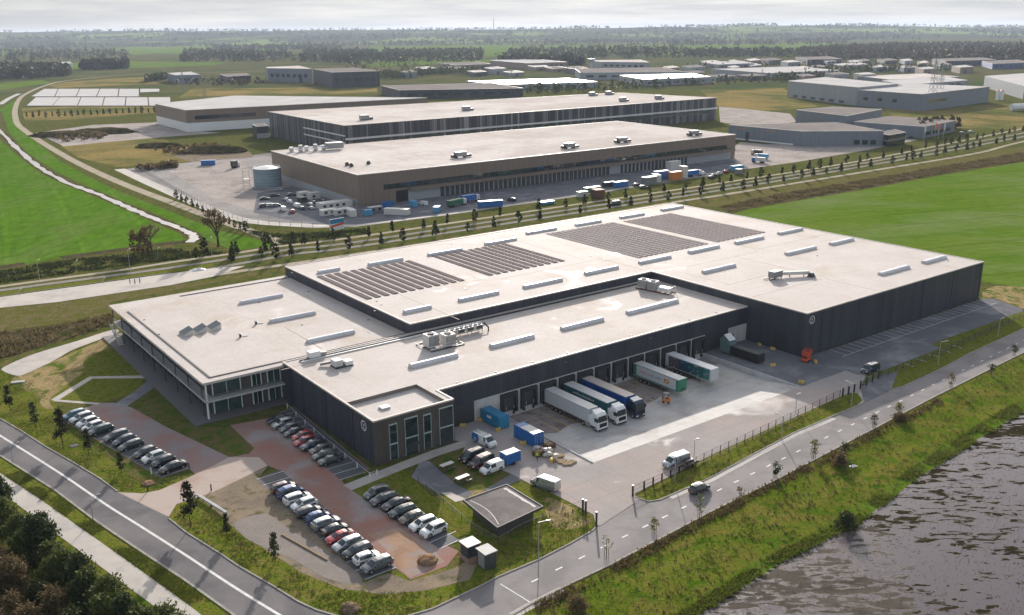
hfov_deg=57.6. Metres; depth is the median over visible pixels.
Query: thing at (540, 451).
open crate
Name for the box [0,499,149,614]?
thicket floor
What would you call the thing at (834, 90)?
grey box building
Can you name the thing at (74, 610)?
brown shrub
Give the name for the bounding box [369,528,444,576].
sandy paving
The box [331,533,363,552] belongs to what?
estate car
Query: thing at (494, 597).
road
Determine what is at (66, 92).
film greenhouse
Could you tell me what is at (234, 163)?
lorry
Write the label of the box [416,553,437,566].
sand heap
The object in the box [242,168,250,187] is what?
scaffold tower
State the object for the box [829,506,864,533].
bank bush
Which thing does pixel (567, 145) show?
roof plant
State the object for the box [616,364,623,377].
dock door
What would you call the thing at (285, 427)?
hatchback car
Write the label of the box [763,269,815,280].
ventilation plant
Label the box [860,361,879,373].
minibus
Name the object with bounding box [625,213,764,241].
solar array
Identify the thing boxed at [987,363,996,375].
sapling
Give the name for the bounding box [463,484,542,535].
flat roof shed
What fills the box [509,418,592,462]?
retaining wall
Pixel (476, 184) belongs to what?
dock door
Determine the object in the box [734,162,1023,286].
pasture
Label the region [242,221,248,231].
avenue tree
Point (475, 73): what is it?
hall
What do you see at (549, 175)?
dock door
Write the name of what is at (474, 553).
door
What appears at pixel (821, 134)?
grey factory
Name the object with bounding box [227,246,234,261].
avenue tree
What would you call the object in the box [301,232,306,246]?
avenue tree
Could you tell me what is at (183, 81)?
pylon
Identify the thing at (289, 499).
estate car
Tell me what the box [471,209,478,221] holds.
avenue tree
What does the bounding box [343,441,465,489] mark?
entrance path
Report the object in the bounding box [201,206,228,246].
bare tree
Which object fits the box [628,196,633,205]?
avenue tree
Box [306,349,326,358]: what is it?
air handling unit
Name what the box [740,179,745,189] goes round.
avenue tree
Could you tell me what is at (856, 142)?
window
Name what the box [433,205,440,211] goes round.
container
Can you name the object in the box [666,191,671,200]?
avenue tree
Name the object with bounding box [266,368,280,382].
window
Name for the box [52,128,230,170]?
site scrub
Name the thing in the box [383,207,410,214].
container
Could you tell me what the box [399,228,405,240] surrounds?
avenue tree
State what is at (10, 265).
dark ditch
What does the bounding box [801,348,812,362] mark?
scissor lift
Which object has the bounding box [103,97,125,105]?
film greenhouse
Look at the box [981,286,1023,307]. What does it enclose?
worn ground
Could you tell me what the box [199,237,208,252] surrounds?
avenue tree
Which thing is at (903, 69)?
hall
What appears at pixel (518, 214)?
avenue tree
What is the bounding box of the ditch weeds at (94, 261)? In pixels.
[0,228,365,282]
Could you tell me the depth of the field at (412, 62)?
2257.61 m
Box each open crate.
[532,448,544,456]
[543,441,555,448]
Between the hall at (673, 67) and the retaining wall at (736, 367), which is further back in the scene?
the hall at (673, 67)
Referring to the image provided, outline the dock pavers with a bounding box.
[509,358,717,433]
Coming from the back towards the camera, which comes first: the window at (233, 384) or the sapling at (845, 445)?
the window at (233, 384)
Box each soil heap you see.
[142,480,154,486]
[340,601,360,614]
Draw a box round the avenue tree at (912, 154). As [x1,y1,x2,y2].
[911,150,915,159]
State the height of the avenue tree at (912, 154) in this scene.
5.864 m
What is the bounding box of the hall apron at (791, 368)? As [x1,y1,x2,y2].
[705,340,857,386]
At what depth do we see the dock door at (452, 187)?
436.41 m
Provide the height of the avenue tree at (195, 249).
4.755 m
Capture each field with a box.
[0,49,27,55]
[0,80,48,89]
[0,140,184,264]
[22,105,155,120]
[45,77,159,87]
[61,138,186,166]
[71,62,226,69]
[107,47,150,54]
[128,46,293,53]
[179,87,376,97]
[360,60,489,66]
[362,45,661,60]
[370,45,517,51]
[662,42,846,54]
[698,54,794,56]
[698,412,1023,614]
[702,88,817,110]
[776,42,839,45]
[883,104,1023,128]
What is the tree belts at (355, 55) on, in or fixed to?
on the distant ground at (254, 69)
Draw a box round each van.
[280,205,286,210]
[293,202,300,207]
[418,200,427,205]
[471,429,496,447]
[479,457,504,474]
[507,197,516,200]
[530,474,560,491]
[610,200,620,205]
[662,450,689,468]
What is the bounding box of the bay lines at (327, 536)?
[258,471,395,578]
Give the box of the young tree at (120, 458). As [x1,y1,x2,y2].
[115,451,124,472]
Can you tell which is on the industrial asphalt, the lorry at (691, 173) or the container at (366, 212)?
the container at (366, 212)
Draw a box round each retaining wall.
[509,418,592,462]
[701,353,800,386]
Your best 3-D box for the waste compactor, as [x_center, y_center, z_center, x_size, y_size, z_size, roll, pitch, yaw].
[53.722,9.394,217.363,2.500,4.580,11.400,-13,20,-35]
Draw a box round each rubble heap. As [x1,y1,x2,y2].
[28,130,108,137]
[78,127,138,133]
[135,142,182,147]
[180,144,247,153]
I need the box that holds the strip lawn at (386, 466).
[374,441,459,470]
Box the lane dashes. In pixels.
[531,340,1023,581]
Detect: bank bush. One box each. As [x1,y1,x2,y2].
[561,590,592,614]
[829,450,851,468]
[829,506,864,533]
[890,411,907,422]
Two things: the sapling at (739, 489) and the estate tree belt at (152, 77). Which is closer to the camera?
the sapling at (739, 489)
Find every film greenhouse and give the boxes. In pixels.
[27,97,58,105]
[31,89,57,96]
[53,97,79,105]
[55,89,78,96]
[77,89,98,96]
[78,97,103,105]
[97,89,118,96]
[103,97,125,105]
[119,89,138,96]
[126,97,147,105]
[140,89,158,92]
[148,97,169,105]
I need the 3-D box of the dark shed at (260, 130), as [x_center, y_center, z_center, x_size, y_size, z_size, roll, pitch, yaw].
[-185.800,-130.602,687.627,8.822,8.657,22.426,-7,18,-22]
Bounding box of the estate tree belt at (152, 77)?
[144,63,953,92]
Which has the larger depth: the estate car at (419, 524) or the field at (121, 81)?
the field at (121, 81)
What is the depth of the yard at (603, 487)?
170.49 m
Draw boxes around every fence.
[136,165,312,228]
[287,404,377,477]
[418,476,581,541]
[687,390,840,470]
[880,313,1023,376]
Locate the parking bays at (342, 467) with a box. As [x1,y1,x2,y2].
[282,407,367,478]
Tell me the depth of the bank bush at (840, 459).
162.85 m
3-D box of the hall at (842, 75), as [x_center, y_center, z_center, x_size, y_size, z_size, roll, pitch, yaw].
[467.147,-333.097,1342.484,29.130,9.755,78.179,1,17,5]
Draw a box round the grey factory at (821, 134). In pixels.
[728,122,883,145]
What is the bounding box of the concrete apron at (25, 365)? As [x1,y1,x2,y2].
[2,330,118,375]
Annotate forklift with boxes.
[657,392,670,403]
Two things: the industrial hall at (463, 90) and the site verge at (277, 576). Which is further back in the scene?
the industrial hall at (463, 90)
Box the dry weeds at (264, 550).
[177,358,1023,614]
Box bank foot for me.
[680,398,1023,614]
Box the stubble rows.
[704,526,917,614]
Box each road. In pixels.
[0,132,1023,290]
[0,266,242,307]
[0,419,329,614]
[206,136,1023,268]
[415,329,1023,614]
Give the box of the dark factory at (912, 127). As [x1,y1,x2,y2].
[854,116,955,137]
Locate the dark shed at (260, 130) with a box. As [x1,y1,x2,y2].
[252,123,268,137]
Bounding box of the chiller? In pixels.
[416,331,464,351]
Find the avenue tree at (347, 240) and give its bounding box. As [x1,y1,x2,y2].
[344,235,352,248]
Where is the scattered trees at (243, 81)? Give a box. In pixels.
[176,59,961,127]
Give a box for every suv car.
[69,410,93,423]
[271,416,294,429]
[419,519,447,538]
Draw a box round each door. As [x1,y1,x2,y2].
[440,187,443,195]
[445,186,449,195]
[450,185,454,194]
[454,401,473,426]
[460,184,463,193]
[465,184,468,192]
[470,183,473,191]
[472,547,476,556]
[475,182,478,191]
[480,182,483,190]
[485,181,488,190]
[487,93,495,97]
[494,180,497,188]
[499,179,502,188]
[504,396,513,411]
[508,178,511,187]
[517,177,520,185]
[524,390,533,405]
[526,176,529,184]
[534,433,542,445]
[535,175,538,183]
[544,384,552,399]
[548,173,551,181]
[561,172,564,180]
[598,369,606,381]
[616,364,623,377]
[649,354,655,365]
[680,345,686,355]
[695,341,701,354]
[705,328,727,351]
[745,132,748,140]
[772,330,786,351]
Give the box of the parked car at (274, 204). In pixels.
[270,203,281,206]
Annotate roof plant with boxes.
[359,115,372,119]
[451,151,471,157]
[461,106,473,110]
[561,142,578,148]
[588,92,597,95]
[605,91,613,94]
[614,137,630,142]
[619,97,628,101]
[654,95,663,99]
[686,130,701,135]
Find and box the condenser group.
[320,357,353,368]
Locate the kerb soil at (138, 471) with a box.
[66,423,163,487]
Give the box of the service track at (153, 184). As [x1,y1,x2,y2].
[114,169,457,226]
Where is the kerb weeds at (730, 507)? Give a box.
[531,397,942,612]
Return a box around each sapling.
[602,535,612,557]
[648,516,658,530]
[695,494,705,518]
[736,486,744,505]
[772,461,782,477]
[810,439,820,458]
[840,441,850,454]
[870,413,878,427]
[893,402,904,413]
[947,373,956,388]
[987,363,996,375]
[1011,344,1019,355]
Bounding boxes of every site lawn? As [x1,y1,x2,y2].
[52,344,141,402]
[134,398,253,456]
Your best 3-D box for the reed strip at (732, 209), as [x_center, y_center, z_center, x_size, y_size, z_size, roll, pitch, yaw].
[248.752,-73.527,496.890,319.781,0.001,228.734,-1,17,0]
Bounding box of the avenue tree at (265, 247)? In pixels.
[262,239,267,252]
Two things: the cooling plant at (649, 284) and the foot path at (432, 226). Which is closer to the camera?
the cooling plant at (649, 284)
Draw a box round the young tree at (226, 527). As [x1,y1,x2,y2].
[221,514,231,538]
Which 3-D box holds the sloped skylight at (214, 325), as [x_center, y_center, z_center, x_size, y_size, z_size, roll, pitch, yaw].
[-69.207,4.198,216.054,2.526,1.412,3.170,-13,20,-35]
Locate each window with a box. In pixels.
[211,378,240,395]
[213,395,242,413]
[251,373,261,386]
[252,390,263,403]
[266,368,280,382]
[268,386,282,399]
[281,487,296,494]
[375,486,388,493]
[389,422,398,459]
[404,415,418,455]
[423,93,432,95]
[423,413,431,449]
[439,404,453,444]
[470,448,484,456]
[479,454,494,462]
[854,140,859,144]
[862,140,867,144]
[871,363,879,368]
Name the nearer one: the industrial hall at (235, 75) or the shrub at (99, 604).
the shrub at (99, 604)
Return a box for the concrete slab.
[11,380,24,383]
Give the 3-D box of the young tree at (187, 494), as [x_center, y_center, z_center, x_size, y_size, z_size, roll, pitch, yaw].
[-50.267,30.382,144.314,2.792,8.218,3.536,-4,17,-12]
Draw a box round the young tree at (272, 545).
[268,532,279,561]
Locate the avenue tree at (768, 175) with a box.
[766,173,771,184]
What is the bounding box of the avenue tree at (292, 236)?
[289,231,296,242]
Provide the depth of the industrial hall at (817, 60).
1910.98 m
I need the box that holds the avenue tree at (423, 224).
[422,219,426,227]
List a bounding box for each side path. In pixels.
[442,492,464,501]
[483,474,521,490]
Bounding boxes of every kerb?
[0,418,117,490]
[0,454,235,614]
[3,272,170,295]
[168,518,597,614]
[509,352,1023,614]
[635,402,863,501]
[891,328,1023,389]
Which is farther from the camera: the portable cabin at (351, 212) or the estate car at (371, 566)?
the portable cabin at (351, 212)
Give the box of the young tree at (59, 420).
[52,407,69,447]
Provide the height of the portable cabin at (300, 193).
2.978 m
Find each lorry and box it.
[230,160,239,167]
[446,198,466,207]
[460,194,479,202]
[545,386,608,431]
[563,381,627,424]
[582,376,645,418]
[688,169,701,176]
[750,149,762,154]
[752,157,765,162]
[755,153,768,158]
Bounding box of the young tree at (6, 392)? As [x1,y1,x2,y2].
[2,385,13,410]
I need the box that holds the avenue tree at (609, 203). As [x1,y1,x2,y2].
[606,198,610,211]
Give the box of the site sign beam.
[196,493,226,513]
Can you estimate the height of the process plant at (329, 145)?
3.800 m
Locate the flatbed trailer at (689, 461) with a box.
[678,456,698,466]
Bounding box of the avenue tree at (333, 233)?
[328,228,335,241]
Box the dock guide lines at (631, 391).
[525,362,739,435]
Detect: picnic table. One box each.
[437,461,455,472]
[453,473,471,485]
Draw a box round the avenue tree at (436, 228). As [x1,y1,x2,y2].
[431,220,439,237]
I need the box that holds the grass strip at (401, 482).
[352,470,458,538]
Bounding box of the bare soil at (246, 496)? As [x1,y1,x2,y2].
[200,467,476,593]
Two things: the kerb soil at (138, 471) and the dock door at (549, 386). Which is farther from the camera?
the dock door at (549, 386)
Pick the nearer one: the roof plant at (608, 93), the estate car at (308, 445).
the estate car at (308, 445)
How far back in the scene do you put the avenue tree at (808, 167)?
496.93 m
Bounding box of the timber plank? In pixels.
[281,534,327,559]
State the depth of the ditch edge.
444.49 m
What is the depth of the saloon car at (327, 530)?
142.62 m
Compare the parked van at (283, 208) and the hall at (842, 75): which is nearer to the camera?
the parked van at (283, 208)
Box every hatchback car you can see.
[75,415,99,427]
[81,419,104,430]
[112,433,136,446]
[133,445,157,458]
[141,449,166,463]
[151,453,175,467]
[266,413,287,424]
[278,421,299,432]
[283,426,304,437]
[290,495,317,511]
[291,429,313,440]
[293,434,314,446]
[305,510,331,523]
[309,442,331,454]
[352,549,379,565]
[398,509,424,525]
[688,481,709,494]
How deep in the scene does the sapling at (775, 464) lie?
158.83 m
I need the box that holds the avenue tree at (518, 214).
[515,210,522,224]
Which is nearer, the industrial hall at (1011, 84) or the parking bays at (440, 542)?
the parking bays at (440, 542)
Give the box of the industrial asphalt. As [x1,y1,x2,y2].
[254,159,735,224]
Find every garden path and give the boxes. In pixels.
[51,375,143,399]
[54,399,98,404]
[114,381,153,405]
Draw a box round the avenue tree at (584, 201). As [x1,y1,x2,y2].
[582,194,587,203]
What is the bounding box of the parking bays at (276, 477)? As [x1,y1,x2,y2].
[257,470,394,579]
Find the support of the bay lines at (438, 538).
on the parking bays at (440, 542)
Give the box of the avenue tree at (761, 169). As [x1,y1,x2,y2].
[758,167,764,176]
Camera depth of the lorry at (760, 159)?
529.11 m
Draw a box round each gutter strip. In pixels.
[509,587,562,614]
[668,417,834,498]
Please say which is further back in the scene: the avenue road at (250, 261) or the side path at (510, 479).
the avenue road at (250, 261)
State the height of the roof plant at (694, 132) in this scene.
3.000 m
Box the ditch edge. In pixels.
[0,128,202,241]
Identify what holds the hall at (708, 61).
on the distant ground at (254, 69)
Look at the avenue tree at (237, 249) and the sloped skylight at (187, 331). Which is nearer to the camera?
the sloped skylight at (187, 331)
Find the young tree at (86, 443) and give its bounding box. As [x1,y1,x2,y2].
[81,428,94,454]
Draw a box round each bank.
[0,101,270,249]
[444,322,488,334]
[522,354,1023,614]
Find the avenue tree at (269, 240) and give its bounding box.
[267,237,273,248]
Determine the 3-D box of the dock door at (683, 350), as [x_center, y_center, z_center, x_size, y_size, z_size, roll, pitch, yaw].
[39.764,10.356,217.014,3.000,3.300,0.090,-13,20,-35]
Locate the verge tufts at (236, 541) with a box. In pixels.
[0,371,855,614]
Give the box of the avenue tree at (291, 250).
[288,243,294,256]
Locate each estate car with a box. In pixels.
[63,408,85,420]
[88,422,113,436]
[103,428,129,441]
[117,437,143,451]
[269,480,297,493]
[282,491,312,505]
[294,504,322,518]
[299,437,326,451]
[310,515,341,530]
[311,448,336,460]
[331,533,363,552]
[342,540,372,559]
[360,553,393,574]
[369,489,398,506]
[388,502,416,518]
[408,514,437,531]
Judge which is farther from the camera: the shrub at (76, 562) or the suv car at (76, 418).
the suv car at (76, 418)
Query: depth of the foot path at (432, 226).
361.65 m
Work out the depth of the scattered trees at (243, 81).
1424.53 m
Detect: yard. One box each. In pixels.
[454,419,590,474]
[515,371,865,524]
[518,358,798,461]
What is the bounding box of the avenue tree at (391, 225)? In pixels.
[390,221,394,230]
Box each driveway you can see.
[118,457,266,516]
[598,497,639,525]
[861,371,897,402]
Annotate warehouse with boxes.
[102,203,983,465]
[155,95,426,131]
[268,93,717,145]
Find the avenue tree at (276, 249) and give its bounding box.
[271,243,279,259]
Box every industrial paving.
[127,153,735,227]
[719,107,794,123]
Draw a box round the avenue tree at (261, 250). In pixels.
[257,246,264,257]
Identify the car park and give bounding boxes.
[67,403,228,477]
[230,406,458,578]
[824,298,1022,374]
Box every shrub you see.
[0,472,19,511]
[0,494,20,535]
[0,510,27,551]
[0,541,23,582]
[0,551,38,598]
[0,579,9,608]
[0,588,30,614]
[4,527,39,565]
[10,599,50,614]
[17,511,61,569]
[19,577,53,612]
[20,510,64,561]
[31,539,62,576]
[33,553,66,587]
[34,581,71,614]
[41,545,74,589]
[57,603,86,614]
[59,548,96,585]
[63,578,81,607]
[66,570,93,614]
[68,564,108,613]
[82,572,128,614]
[83,590,122,614]
[105,589,141,614]
[126,602,153,614]
[128,234,141,251]
[135,240,152,253]
[147,602,160,614]
[151,598,189,614]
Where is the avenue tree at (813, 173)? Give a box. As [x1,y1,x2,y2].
[811,167,815,175]
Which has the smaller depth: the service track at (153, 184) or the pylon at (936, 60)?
the service track at (153, 184)
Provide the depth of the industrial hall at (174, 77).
1434.69 m
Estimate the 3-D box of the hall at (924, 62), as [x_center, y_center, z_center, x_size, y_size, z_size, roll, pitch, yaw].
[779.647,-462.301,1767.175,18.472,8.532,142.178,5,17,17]
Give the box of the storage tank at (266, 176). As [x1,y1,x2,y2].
[253,164,281,187]
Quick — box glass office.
[882,129,905,146]
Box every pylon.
[179,69,185,90]
[928,59,939,91]
[937,64,945,88]
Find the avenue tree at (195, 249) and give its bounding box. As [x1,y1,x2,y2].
[192,247,198,259]
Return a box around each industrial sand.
[167,159,263,209]
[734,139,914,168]
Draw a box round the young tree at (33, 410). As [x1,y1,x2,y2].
[27,402,39,426]
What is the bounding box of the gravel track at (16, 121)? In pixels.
[12,68,400,243]
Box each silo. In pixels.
[995,90,999,99]
[999,90,1003,99]
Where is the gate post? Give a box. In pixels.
[595,511,597,526]
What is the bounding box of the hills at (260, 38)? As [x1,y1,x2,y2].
[0,25,1023,47]
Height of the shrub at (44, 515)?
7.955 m
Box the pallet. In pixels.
[562,461,571,465]
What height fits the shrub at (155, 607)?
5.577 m
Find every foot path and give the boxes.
[0,129,1020,286]
[216,141,1023,275]
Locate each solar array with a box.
[317,260,463,298]
[433,243,564,275]
[546,222,707,257]
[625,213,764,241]
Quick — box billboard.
[329,217,343,232]
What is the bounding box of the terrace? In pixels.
[412,461,471,498]
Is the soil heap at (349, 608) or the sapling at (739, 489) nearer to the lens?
the soil heap at (349, 608)
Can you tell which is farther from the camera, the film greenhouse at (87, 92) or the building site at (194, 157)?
the film greenhouse at (87, 92)
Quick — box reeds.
[0,152,1023,356]
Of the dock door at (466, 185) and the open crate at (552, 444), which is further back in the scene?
the dock door at (466, 185)
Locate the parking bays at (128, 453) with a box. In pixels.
[68,419,187,477]
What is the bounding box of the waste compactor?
[720,333,764,363]
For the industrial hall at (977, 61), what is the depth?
1775.54 m
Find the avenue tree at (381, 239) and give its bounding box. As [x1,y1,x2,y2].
[378,232,384,245]
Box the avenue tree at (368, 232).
[366,226,370,235]
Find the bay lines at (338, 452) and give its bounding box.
[289,412,364,479]
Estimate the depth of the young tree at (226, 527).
141.00 m
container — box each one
[201,160,215,164]
[297,196,306,201]
[363,209,372,215]
[382,200,392,206]
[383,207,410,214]
[409,200,417,206]
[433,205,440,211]
[478,199,502,207]
[480,405,508,428]
[514,421,543,446]
[540,200,554,204]
[576,190,587,196]
[583,186,600,192]
[591,188,604,197]
[602,181,614,186]
[613,180,627,187]
[641,176,656,184]
[651,173,660,182]
[653,170,669,178]
[666,160,680,170]
[668,170,682,179]
[679,165,687,177]
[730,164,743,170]
[734,168,742,173]
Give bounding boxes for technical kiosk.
[459,536,480,563]
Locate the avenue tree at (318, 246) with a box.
[315,240,320,250]
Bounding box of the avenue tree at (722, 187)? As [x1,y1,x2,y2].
[720,181,724,191]
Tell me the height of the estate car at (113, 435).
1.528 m
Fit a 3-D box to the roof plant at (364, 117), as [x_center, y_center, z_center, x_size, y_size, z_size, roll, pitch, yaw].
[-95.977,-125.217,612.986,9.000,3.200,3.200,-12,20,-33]
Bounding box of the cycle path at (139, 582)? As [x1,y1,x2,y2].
[0,473,200,614]
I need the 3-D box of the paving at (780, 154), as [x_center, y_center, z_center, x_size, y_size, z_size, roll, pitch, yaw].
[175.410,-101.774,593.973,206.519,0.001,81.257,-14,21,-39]
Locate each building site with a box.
[45,122,216,145]
[170,151,253,161]
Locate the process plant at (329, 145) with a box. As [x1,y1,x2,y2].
[288,141,343,151]
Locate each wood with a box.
[0,60,72,79]
[804,40,1023,60]
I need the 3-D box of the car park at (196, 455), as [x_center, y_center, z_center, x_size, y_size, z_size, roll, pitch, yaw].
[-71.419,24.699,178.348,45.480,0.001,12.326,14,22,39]
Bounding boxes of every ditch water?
[0,94,19,103]
[0,129,198,241]
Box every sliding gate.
[635,462,688,489]
[842,371,879,396]
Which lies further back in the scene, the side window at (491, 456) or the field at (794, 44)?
the field at (794, 44)
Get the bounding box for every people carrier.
[276,484,304,499]
[363,483,389,499]
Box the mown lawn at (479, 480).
[429,451,510,490]
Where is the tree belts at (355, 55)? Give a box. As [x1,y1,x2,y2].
[0,36,847,69]
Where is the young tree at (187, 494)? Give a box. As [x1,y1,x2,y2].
[180,480,197,526]
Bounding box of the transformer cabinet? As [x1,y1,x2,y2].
[475,543,497,570]
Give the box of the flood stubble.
[735,421,1023,614]
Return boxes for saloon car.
[158,459,187,474]
[317,453,342,466]
[320,522,349,536]
[325,528,354,544]
[381,495,410,511]
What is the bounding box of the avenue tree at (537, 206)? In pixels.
[535,198,541,209]
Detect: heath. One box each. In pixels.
[0,266,284,330]
[679,146,1023,206]
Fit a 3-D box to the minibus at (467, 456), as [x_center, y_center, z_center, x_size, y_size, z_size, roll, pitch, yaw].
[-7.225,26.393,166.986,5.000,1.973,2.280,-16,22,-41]
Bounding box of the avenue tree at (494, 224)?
[492,216,496,226]
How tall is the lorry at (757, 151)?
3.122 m
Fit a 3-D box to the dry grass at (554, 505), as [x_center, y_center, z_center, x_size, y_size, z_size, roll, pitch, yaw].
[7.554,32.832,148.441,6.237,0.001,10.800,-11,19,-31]
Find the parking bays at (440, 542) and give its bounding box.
[362,497,458,548]
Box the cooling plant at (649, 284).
[635,277,675,294]
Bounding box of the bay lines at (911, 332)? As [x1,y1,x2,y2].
[832,301,994,366]
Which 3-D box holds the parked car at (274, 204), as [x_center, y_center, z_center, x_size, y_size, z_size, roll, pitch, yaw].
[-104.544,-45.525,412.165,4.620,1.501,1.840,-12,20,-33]
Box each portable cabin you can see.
[296,190,309,196]
[307,191,320,199]
[315,198,352,208]
[319,208,337,215]
[332,207,351,215]
[346,208,356,216]
[367,205,382,212]
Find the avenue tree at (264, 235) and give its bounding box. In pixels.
[261,232,269,245]
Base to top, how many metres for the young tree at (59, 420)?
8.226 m
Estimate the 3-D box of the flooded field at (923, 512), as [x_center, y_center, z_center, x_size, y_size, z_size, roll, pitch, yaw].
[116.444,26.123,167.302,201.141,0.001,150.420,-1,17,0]
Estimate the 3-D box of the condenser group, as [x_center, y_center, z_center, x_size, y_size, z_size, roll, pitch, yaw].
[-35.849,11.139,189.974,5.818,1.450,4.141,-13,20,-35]
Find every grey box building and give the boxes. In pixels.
[787,77,897,105]
[857,84,989,110]
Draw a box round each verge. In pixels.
[0,263,212,295]
[0,370,192,492]
[0,457,230,614]
[167,498,578,614]
[637,392,861,500]
[865,311,1023,387]
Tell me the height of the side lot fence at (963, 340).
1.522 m
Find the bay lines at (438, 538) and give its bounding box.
[361,497,464,548]
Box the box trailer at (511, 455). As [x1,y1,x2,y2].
[500,447,520,465]
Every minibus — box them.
[459,445,484,463]
[468,451,494,469]
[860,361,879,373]
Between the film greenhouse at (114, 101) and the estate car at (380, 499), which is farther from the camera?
the film greenhouse at (114, 101)
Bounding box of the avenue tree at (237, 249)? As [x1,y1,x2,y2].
[233,241,240,254]
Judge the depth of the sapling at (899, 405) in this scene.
184.15 m
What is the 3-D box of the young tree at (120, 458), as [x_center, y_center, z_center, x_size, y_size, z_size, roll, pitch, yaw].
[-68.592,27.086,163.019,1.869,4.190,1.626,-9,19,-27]
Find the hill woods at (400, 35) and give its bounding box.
[0,23,1023,48]
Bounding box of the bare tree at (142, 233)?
[125,223,162,253]
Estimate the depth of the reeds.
420.23 m
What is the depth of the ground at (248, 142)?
408.55 m
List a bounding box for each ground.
[0,38,1023,95]
[0,88,1023,604]
[12,333,119,408]
[234,514,361,583]
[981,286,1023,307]
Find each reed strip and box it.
[0,314,112,358]
[720,152,1023,212]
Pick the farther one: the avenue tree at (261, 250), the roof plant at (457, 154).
the roof plant at (457, 154)
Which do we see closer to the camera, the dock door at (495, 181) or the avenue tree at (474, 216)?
the avenue tree at (474, 216)
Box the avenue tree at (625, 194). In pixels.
[623,189,627,197]
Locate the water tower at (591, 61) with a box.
[588,59,594,67]
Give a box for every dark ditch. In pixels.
[0,262,24,268]
[57,241,185,258]
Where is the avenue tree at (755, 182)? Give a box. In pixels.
[753,176,758,186]
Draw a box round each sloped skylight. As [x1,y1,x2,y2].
[179,326,193,336]
[193,323,206,333]
[207,320,221,330]
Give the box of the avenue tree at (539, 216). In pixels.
[538,210,542,219]
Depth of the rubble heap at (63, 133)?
702.12 m
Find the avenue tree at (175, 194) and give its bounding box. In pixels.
[173,190,177,199]
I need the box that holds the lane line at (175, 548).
[0,435,280,614]
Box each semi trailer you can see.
[633,361,686,392]
[665,351,718,381]
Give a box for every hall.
[167,72,200,83]
[219,73,250,82]
[265,66,312,82]
[271,121,735,206]
[313,68,379,87]
[381,83,522,98]
[400,70,416,77]
[415,66,436,73]
[438,62,490,68]
[466,78,597,89]
[467,70,486,76]
[484,66,505,74]
[490,59,566,68]
[504,70,523,76]
[528,65,547,70]
[544,66,564,72]
[565,66,587,73]
[575,67,682,79]
[589,60,648,67]
[619,73,711,86]
[663,66,678,70]
[682,65,704,71]
[683,70,704,74]
[700,60,721,65]
[701,61,753,68]
[707,74,735,80]
[711,66,839,78]
[737,74,765,80]
[744,58,759,62]
[748,63,761,67]
[760,58,780,64]
[780,60,799,66]
[795,56,841,64]
[796,74,814,79]
[823,60,835,65]
[825,72,848,78]
[834,63,852,68]
[848,62,867,67]
[853,72,875,78]
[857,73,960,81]
[858,59,869,63]
[869,65,888,71]
[877,58,897,63]
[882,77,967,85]
[896,65,916,72]
[899,58,912,64]
[914,67,937,73]
[917,60,928,66]
[932,57,995,65]
[933,63,951,68]
[951,65,973,73]
[981,60,1023,68]
[984,73,1023,98]
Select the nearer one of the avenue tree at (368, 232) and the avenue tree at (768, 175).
the avenue tree at (368, 232)
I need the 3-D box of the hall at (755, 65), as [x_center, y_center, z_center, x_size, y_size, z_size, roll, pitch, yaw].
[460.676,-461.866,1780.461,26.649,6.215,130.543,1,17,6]
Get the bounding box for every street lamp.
[538,519,550,558]
[674,449,684,483]
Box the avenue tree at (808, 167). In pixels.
[806,160,811,169]
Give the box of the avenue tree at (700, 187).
[698,184,704,194]
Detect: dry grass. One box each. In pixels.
[457,490,484,505]
[545,498,591,529]
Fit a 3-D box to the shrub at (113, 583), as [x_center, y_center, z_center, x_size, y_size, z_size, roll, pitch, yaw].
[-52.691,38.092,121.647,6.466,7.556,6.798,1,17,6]

